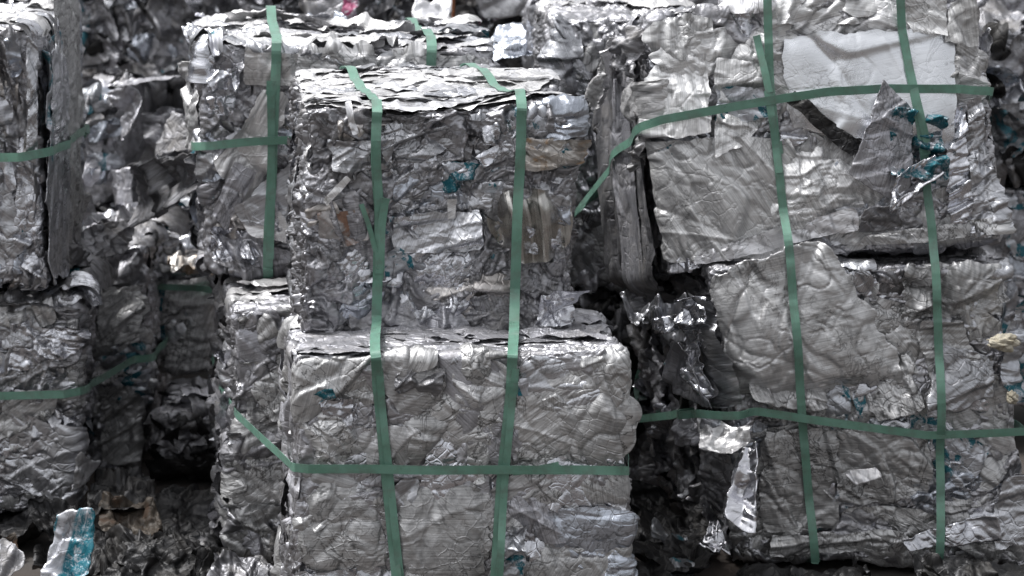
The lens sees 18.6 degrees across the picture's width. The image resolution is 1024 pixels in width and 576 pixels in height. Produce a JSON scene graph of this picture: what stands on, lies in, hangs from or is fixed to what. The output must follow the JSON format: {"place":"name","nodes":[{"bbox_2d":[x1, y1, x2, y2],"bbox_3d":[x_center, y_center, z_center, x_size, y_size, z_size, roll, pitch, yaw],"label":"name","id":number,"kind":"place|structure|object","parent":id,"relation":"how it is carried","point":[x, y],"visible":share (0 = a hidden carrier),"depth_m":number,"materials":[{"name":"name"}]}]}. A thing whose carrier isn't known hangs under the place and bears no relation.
{"place":"outdoors","nodes":[
{"label":"outdoors","id":0,"kind":"place"},
{"bbox_2d":[12,359,1023,575],"bbox_3d":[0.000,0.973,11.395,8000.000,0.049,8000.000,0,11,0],"label":"ground","id":1,"kind":"structure","parent":0,"point":[722,563],"depth_m":11.38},
{"bbox_2d":[6,532,17,547],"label":"ground scrap","id":2,"kind":"object","parent":1,"relation":"on","point":[12,537],"visible":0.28,"depth_m":11.30,"materials":[{"name":"brown metal"}]},
{"bbox_2d":[0,538,24,575],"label":"scrap sheet","id":3,"kind":"object","parent":1,"relation":"on","point":[12,558],"visible":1,"depth_m":10.85,"materials":[{"name":"metal"}]},
{"bbox_2d":[0,508,46,546],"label":"scrap heap sheet","id":4,"kind":"object","parent":1,"relation":"on","point":[21,527],"visible":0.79,"depth_m":11.55,"materials":[{"name":"metal"}]},
{"bbox_2d":[32,544,47,569],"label":"ground scrap","id":5,"kind":"object","parent":1,"relation":"on","point":[40,555],"visible":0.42,"depth_m":11.06,"materials":[{"name":"metal"}]},
{"bbox_2d":[28,494,77,539],"bbox_3d":[-1.670,0.847,11.475,0.239,0.128,0.223,0,11,0],"label":"ground scrap","id":6,"kind":"object","parent":1,"relation":"on","point":[44,510],"visible":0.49,"depth_m":11.56,"materials":[{"name":"metal"}]},
{"bbox_2d":[0,218,134,513],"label":"aluminium bale","id":7,"kind":"object","parent":1,"relation":"on","point":[47,336],"visible":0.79,"depth_m":11.68},
{"bbox_2d":[0,0,90,290],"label":"aluminium bale","id":8,"kind":"object","parent":7,"relation":"on","point":[44,203],"visible":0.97,"depth_m":11.47},
{"bbox_2d":[0,123,89,161],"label":"strapping band","id":9,"kind":"object","parent":8,"relation":"attached to","point":[84,131],"visible":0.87,"depth_m":11.35,"materials":[{"name":"green plastic"}]},
{"bbox_2d":[0,334,167,399],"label":"strapping band","id":10,"kind":"object","parent":7,"relation":"attached to","point":[55,394],"visible":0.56,"depth_m":11.67,"materials":[{"name":"green plastic"}]},
{"bbox_2d":[128,153,197,228],"bbox_3d":[-1.304,-0.359,12.042,0.179,0.438,0.983,-4,12,-19],"label":"scrap sheet","id":11,"kind":"object","parent":7,"relation":"on","point":[165,184],"visible":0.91,"depth_m":12.21,"materials":[{"name":"metal"}]},
{"bbox_2d":[40,507,94,575],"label":"scrap sheet","id":12,"kind":"object","parent":1,"relation":"on","point":[71,548],"visible":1,"depth_m":10.94,"materials":[{"name":"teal metal"}]},
{"bbox_2d":[86,192,114,212],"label":"aluminium bale","id":13,"kind":"object","parent":1,"relation":"on","point":[102,205],"visible":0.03,"depth_m":13.99},
{"bbox_2d":[82,65,154,186],"bbox_3d":[-1.765,-0.721,13.705,0.332,0.454,0.941,0,11,0],"label":"aluminium bale","id":14,"kind":"object","parent":13,"relation":"on","point":[108,150],"visible":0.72,"depth_m":13.32},
{"bbox_2d":[122,75,180,85],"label":"scrap sheet","id":15,"kind":"object","parent":14,"relation":"on","point":[137,81],"visible":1,"depth_m":13.60,"materials":[{"name":"metal"}]},
{"bbox_2d":[89,527,131,575],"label":"ground scrap","id":16,"kind":"object","parent":1,"relation":"on","point":[101,537],"visible":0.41,"depth_m":11.17,"materials":[{"name":"metal"}]},
{"bbox_2d":[99,529,153,575],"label":"scrap sheet","id":17,"kind":"object","parent":1,"relation":"on","point":[109,557],"visible":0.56,"depth_m":11.09,"materials":[{"name":"metal"}]},
{"bbox_2d":[106,524,142,564],"bbox_3d":[-1.357,0.920,11.096,0.285,0.137,0.118,9,14,38],"label":"ground scrap","id":18,"kind":"object","parent":17,"relation":"on","point":[121,533],"visible":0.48,"depth_m":11.13,"materials":[{"name":"metal"}]},
{"bbox_2d":[128,563,140,571],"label":"ground scrap","id":19,"kind":"object","parent":1,"relation":"on","point":[135,567],"visible":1,"depth_m":10.87,"materials":[{"name":"metal"}]},
{"bbox_2d":[83,203,189,468],"bbox_3d":[-1.621,0.149,13.008,0.585,1.132,1.046,0,11,0],"label":"aluminium bale","id":20,"kind":"object","parent":1,"relation":"on","point":[127,400],"visible":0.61,"depth_m":12.59},
{"bbox_2d":[107,84,141,140],"bbox_3d":[-1.593,-0.730,12.992,0.092,0.243,0.238,-7,13,-31],"label":"scrap sheet","id":21,"kind":"object","parent":20,"relation":"on","point":[127,99],"visible":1,"depth_m":13.01,"materials":[{"name":"metal"}]},
{"bbox_2d":[155,111,187,155],"bbox_3d":[-1.336,-0.609,12.655,0.117,0.177,0.304,-8,13,-35],"label":"scrap sheet","id":22,"kind":"object","parent":20,"relation":"on","point":[172,138],"visible":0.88,"depth_m":12.70,"materials":[{"name":"metal"}]},
{"bbox_2d":[132,190,217,376],"bbox_3d":[-1.417,-0.049,13.373,0.516,0.720,1.013,0,11,0],"label":"aluminium bale","id":23,"kind":"object","parent":20,"relation":"on","point":[189,324],"visible":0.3,"depth_m":12.93},
{"bbox_2d":[111,167,133,206],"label":"scrap sheet","id":24,"kind":"object","parent":23,"relation":"on","point":[122,184],"visible":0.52,"depth_m":13.21,"materials":[{"name":"metal"}]},
{"bbox_2d":[132,202,189,213],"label":"scrap sheet","id":25,"kind":"object","parent":23,"relation":"on","point":[134,204],"visible":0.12,"depth_m":13.26,"materials":[{"name":"metal"}]},
{"bbox_2d":[157,284,211,292],"bbox_3d":[-1.418,-0.093,13.366,0.409,0.057,1.058,0,11,0],"label":"strapping band","id":26,"kind":"object","parent":23,"relation":"attached to","point":[178,287],"visible":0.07,"depth_m":12.85,"materials":[{"name":"green plastic"}]},
{"bbox_2d":[167,250,213,274],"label":"scrap sheet","id":27,"kind":"object","parent":23,"relation":"on","point":[177,261],"visible":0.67,"depth_m":12.64,"materials":[{"name":"silver metal"}]},
{"bbox_2d":[83,103,190,200],"bbox_3d":[-1.655,-0.366,14.712,1.126,1.338,1.089,0,11,0],"label":"aluminium bale","id":28,"kind":"object","parent":1,"relation":"on","point":[154,121],"visible":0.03,"depth_m":14.25},
{"bbox_2d":[78,0,242,111],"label":"aluminium bale","id":29,"kind":"object","parent":28,"relation":"on","point":[146,38],"visible":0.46,"depth_m":14.20},
{"bbox_2d":[121,533,192,575],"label":"ground scrap","id":30,"kind":"object","parent":1,"relation":"on","point":[165,555],"visible":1,"depth_m":10.92,"materials":[{"name":"metal"}]},
{"bbox_2d":[151,518,184,539],"bbox_3d":[-1.280,0.891,11.476,0.149,0.062,0.141,-2,11,-13],"label":"ground scrap","id":31,"kind":"object","parent":1,"relation":"on","point":[171,526],"visible":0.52,"depth_m":11.48,"materials":[{"name":"metal"}]},
{"bbox_2d":[155,484,197,547],"bbox_3d":[-1.274,0.917,11.577,0.244,0.182,1.226,-1,11,-6],"label":"scrap heap sheet","id":32,"kind":"object","parent":1,"relation":"on","point":[167,504],"visible":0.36,"depth_m":11.84,"materials":[{"name":"metal"}]},
{"bbox_2d":[143,364,216,481],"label":"aluminium bale","id":33,"kind":"object","parent":1,"relation":"on","point":[181,436],"visible":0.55,"depth_m":12.34},
{"bbox_2d":[175,551,220,575],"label":"ground scrap","id":34,"kind":"object","parent":1,"relation":"on","point":[192,562],"visible":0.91,"depth_m":10.92,"materials":[{"name":"metal"}]},
{"bbox_2d":[174,483,223,547],"bbox_3d":[-1.129,0.912,11.565,0.246,0.191,0.868,-1,11,-6],"label":"scrap heap sheet","id":35,"kind":"object","parent":1,"relation":"on","point":[193,512],"visible":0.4,"depth_m":11.70,"materials":[{"name":"metal"}]},
{"bbox_2d":[190,535,207,547],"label":"ground scrap","id":36,"kind":"object","parent":1,"relation":"on","point":[202,540],"visible":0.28,"depth_m":11.17,"materials":[{"name":"metal"}]},
{"bbox_2d":[186,543,238,559],"bbox_3d":[-1.077,0.971,11.128,0.226,0.125,0.122,-4,12,-19],"label":"ground scrap","id":37,"kind":"object","parent":1,"relation":"on","point":[194,551],"visible":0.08,"depth_m":11.16,"materials":[{"name":"metal"}]},
{"bbox_2d":[207,549,267,575],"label":"ground scrap","id":38,"kind":"object","parent":1,"relation":"on","point":[229,562],"visible":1,"depth_m":10.83,"materials":[{"name":"metal"}]},
{"bbox_2d":[205,273,291,565],"bbox_3d":[-0.702,0.425,11.608,0.934,1.007,1.069,0,11,0],"label":"aluminium bale","id":39,"kind":"object","parent":1,"relation":"on","point":[245,475],"visible":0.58,"depth_m":11.17},
{"bbox_2d":[177,8,499,287],"bbox_3d":[-0.654,-0.562,11.841,1.234,0.983,1.116,0,11,0],"label":"aluminium bale","id":40,"kind":"object","parent":39,"relation":"on","point":[225,72],"visible":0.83,"depth_m":11.39},
{"bbox_2d":[191,136,290,150],"bbox_3d":[-0.656,-0.571,11.829,1.224,0.159,1.018,0,11,0],"label":"strapping band","id":41,"kind":"object","parent":40,"relation":"attached to","point":[240,142],"visible":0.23,"depth_m":11.32,"materials":[{"name":"green plastic"}]},
{"bbox_2d":[263,6,281,278],"bbox_3d":[-0.924,-0.569,11.840,0.087,0.975,1.036,-1,11,-7],"label":"strapping band","id":42,"kind":"object","parent":40,"relation":"attached to","point":[273,90],"visible":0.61,"depth_m":11.35,"materials":[{"name":"green plastic"}]},
{"bbox_2d":[405,18,436,65],"bbox_3d":[-0.354,-0.549,11.851,0.058,0.928,1.015,-1,11,-7],"label":"strapping band","id":43,"kind":"object","parent":40,"relation":"attached to","point":[431,47],"visible":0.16,"depth_m":11.31,"materials":[{"name":"green plastic"}]},
{"bbox_2d":[267,563,272,575],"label":"ground scrap","id":44,"kind":"object","parent":1,"relation":"on","point":[269,566],"visible":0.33,"depth_m":10.91,"materials":[{"name":"metal"}]},
{"bbox_2d":[266,531,276,551],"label":"ground scrap","id":45,"kind":"object","parent":1,"relation":"on","point":[272,541],"visible":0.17,"depth_m":11.16,"materials":[{"name":"metal"}]},
{"bbox_2d":[270,308,641,575],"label":"aluminium bale","id":46,"kind":"object","parent":1,"relation":"on","point":[576,402],"visible":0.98,"depth_m":10.06},
{"bbox_2d":[339,66,403,575],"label":"strapping band","id":47,"kind":"object","parent":46,"relation":"attached to","point":[377,236],"visible":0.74,"depth_m":10.12,"materials":[{"name":"green plastic"}]},
{"bbox_2d":[211,354,628,474],"bbox_3d":[-0.358,0.413,11.078,1.198,0.116,2.366,-3,11,-13],"label":"strapping band","id":48,"kind":"object","parent":46,"relation":"attached to","point":[553,468],"visible":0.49,"depth_m":10.03,"materials":[{"name":"green plastic"}]},
{"bbox_2d":[285,62,591,332],"bbox_3d":[-0.280,-0.300,10.672,0.998,0.868,1.064,-1,11,-5],"label":"aluminium bale","id":49,"kind":"object","parent":46,"relation":"on","point":[448,143],"visible":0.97,"depth_m":10.24},
{"bbox_2d":[460,63,526,575],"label":"strapping band","id":50,"kind":"object","parent":46,"relation":"attached to","point":[500,512],"visible":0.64,"depth_m":10.12,"materials":[{"name":"green plastic"}]},
{"bbox_2d":[573,286,659,486],"bbox_3d":[0.581,0.329,12.713,0.963,0.922,1.163,0,11,0],"label":"aluminium bale","id":51,"kind":"object","parent":1,"relation":"on","point":[608,304],"visible":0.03,"depth_m":12.24},
{"bbox_2d":[521,0,695,295],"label":"aluminium bale","id":52,"kind":"object","parent":51,"relation":"on","point":[563,38],"visible":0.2,"depth_m":12.14},
{"bbox_2d":[629,480,671,514],"bbox_3d":[0.493,0.792,11.830,0.224,0.132,0.106,0,11,0],"label":"ground scrap","id":53,"kind":"object","parent":1,"relation":"on","point":[651,498],"visible":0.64,"depth_m":11.85,"materials":[{"name":"metal"}]},
{"bbox_2d":[636,555,675,575],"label":"ground scrap","id":54,"kind":"object","parent":1,"relation":"on","point":[665,567],"visible":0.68,"depth_m":10.90,"materials":[{"name":"metal"}]},
{"bbox_2d":[632,504,714,573],"bbox_3d":[0.585,0.915,11.289,0.323,0.141,0.830,1,11,3],"label":"scrap heap sheet","id":55,"kind":"object","parent":1,"relation":"on","point":[647,546],"visible":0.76,"depth_m":11.26,"materials":[{"name":"metal"}]},
{"bbox_2d":[651,517,687,544],"bbox_3d":[0.581,0.902,11.324,0.161,0.121,0.135,0,11,0],"label":"ground scrap","id":56,"kind":"object","parent":55,"relation":"on","point":[659,532],"visible":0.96,"depth_m":11.34,"materials":[{"name":"silver metal"}]},
{"bbox_2d":[681,500,708,529],"bbox_3d":[0.711,0.856,11.561,0.092,0.127,0.258,-5,12,-25],"label":"ground scrap","id":57,"kind":"object","parent":55,"relation":"on","point":[697,519],"visible":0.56,"depth_m":11.61,"materials":[{"name":"metal"}]},
{"bbox_2d":[668,497,682,502],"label":"ground scrap","id":58,"kind":"object","parent":1,"relation":"on","point":[672,500],"visible":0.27,"depth_m":11.84,"materials":[{"name":"metal"}]},
{"bbox_2d":[668,557,694,575],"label":"scrap heap sheet","id":59,"kind":"object","parent":1,"relation":"on","point":[678,562],"visible":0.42,"depth_m":11.04,"materials":[{"name":"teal metal"}]},
{"bbox_2d":[663,533,710,558],"bbox_3d":[0.631,0.943,11.249,0.179,0.112,0.094,0,11,0],"label":"ground scrap","id":60,"kind":"object","parent":1,"relation":"on","point":[672,544],"visible":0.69,"depth_m":11.25,"materials":[{"name":"metal"}]},
{"bbox_2d":[735,562,871,575],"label":"scrap heap sheet","id":61,"kind":"object","parent":1,"relation":"on","point":[761,569],"visible":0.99,"depth_m":10.99,"materials":[{"name":"metal"}]},
{"bbox_2d":[852,553,870,575],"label":"ground scrap","id":62,"kind":"object","parent":61,"relation":"on","point":[862,571],"visible":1,"depth_m":10.89,"materials":[{"name":"metal"}]},
{"bbox_2d":[620,241,1023,567],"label":"aluminium bale","id":63,"kind":"object","parent":1,"relation":"on","point":[708,337],"visible":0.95,"depth_m":11.04},
{"bbox_2d":[753,0,819,563],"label":"strapping band","id":64,"kind":"object","parent":63,"relation":"attached to","point":[766,62],"visible":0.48,"depth_m":10.96,"materials":[{"name":"green plastic"}]},
{"bbox_2d":[584,0,1016,298],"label":"aluminium bale","id":65,"kind":"object","parent":63,"relation":"on","point":[684,196],"visible":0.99,"depth_m":10.98,"materials":[{"name":"silver metal"}]},
{"bbox_2d":[574,84,993,216],"bbox_3d":[0.971,-0.493,11.504,1.460,0.648,1.053,0,11,0],"label":"strapping band","id":66,"kind":"object","parent":65,"relation":"attached to","point":[591,195],"visible":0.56,"depth_m":10.95,"materials":[{"name":"green plastic"}]},
{"bbox_2d":[634,370,1023,438],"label":"strapping band","id":67,"kind":"object","parent":63,"relation":"attached to","point":[1016,430],"visible":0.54,"depth_m":11.01,"materials":[{"name":"green plastic"}]},
{"bbox_2d":[896,0,945,559],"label":"strapping band","id":68,"kind":"object","parent":63,"relation":"attached to","point":[921,124],"visible":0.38,"depth_m":10.97,"materials":[{"name":"green plastic"}]},
{"bbox_2d":[987,333,1020,352],"bbox_3d":[1.717,0.191,10.917,0.124,0.070,0.072,0,11,0],"label":"foam lump","id":69,"kind":"object","parent":63,"relation":"attached to","point":[1005,342],"visible":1,"depth_m":10.90,"materials":[{"name":"beige plastic"}]},
{"bbox_2d":[1006,390,1018,403],"bbox_3d":[1.752,0.380,10.956,0.042,0.052,0.071,0,11,0],"label":"foam lump","id":70,"kind":"object","parent":63,"relation":"attached to","point":[1012,397],"visible":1,"depth_m":10.94,"materials":[{"name":"beige plastic"}]},
{"bbox_2d":[909,552,948,575],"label":"ground scrap","id":71,"kind":"object","parent":1,"relation":"on","point":[933,560],"visible":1,"depth_m":10.91,"materials":[{"name":"metal"}]},
{"bbox_2d":[923,564,940,575],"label":"ground scrap","id":72,"kind":"object","parent":1,"relation":"on","point":[931,571],"visible":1,"depth_m":10.87,"materials":[{"name":"metal"}]},
{"bbox_2d":[963,561,998,575],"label":"ground scrap","id":73,"kind":"object","parent":1,"relation":"on","point":[982,568],"visible":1,"depth_m":10.90,"materials":[{"name":"metal"}]},
{"bbox_2d":[943,556,1023,575],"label":"scrap heap sheet","id":74,"kind":"object","parent":1,"relation":"on","point":[954,565],"visible":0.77,"depth_m":10.99,"materials":[{"name":"metal"}]},
{"bbox_2d":[981,175,1023,407],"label":"aluminium bale","id":75,"kind":"object","parent":1,"relation":"on","point":[1010,247],"visible":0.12,"depth_m":12.82},
{"bbox_2d":[979,0,1023,187],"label":"aluminium bale","id":76,"kind":"object","parent":75,"relation":"on","point":[1004,72],"visible":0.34,"depth_m":12.68},
{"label":"aluminium bale","id":77,"kind":"object","parent":1,"relation":"on","visible":0},
{"bbox_2d":[237,0,531,67],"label":"aluminium bale","id":78,"kind":"object","parent":77,"relation":"on","point":[501,20],"visible":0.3,"depth_m":13.44},
{"bbox_2d":[452,0,454,17],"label":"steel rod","id":79,"kind":"object","parent":78,"relation":"on","point":[453,8],"visible":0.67,"depth_m":12.91,"materials":[{"name":"metal"}]},
{"bbox_2d":[690,0,1023,12],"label":"aluminium bale","id":80,"kind":"object","parent":77,"relation":"on","point":[1012,6],"visible":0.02,"depth_m":13.68},
{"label":"ground scrap","id":81,"kind":"object","parent":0,"visible":0},
{"bbox_2d":[194,546,220,575],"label":"ground scrap","id":82,"kind":"object","parent":81,"relation":"on","point":[204,561],"visible":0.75,"depth_m":10.90,"materials":[{"name":"metal"}]},
{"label":"ground scrap","id":83,"kind":"object","parent":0,"visible":0},
{"bbox_2d":[98,491,162,535],"bbox_3d":[-1.391,0.832,11.403,0.241,0.162,0.176,0,11,0],"label":"scrap sheet","id":84,"kind":"object","parent":83,"relation":"on","point":[147,520],"visible":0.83,"depth_m":11.42,"materials":[{"name":"brown metal"}]},
{"bbox_2d":[87,466,155,515],"bbox_3d":[-1.448,0.756,11.622,0.264,0.135,0.503,0,11,0],"label":"scrap sheet","id":85,"kind":"object","parent":84,"relation":"on","point":[134,485],"visible":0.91,"depth_m":11.62,"materials":[{"name":"metal"}]}
]}

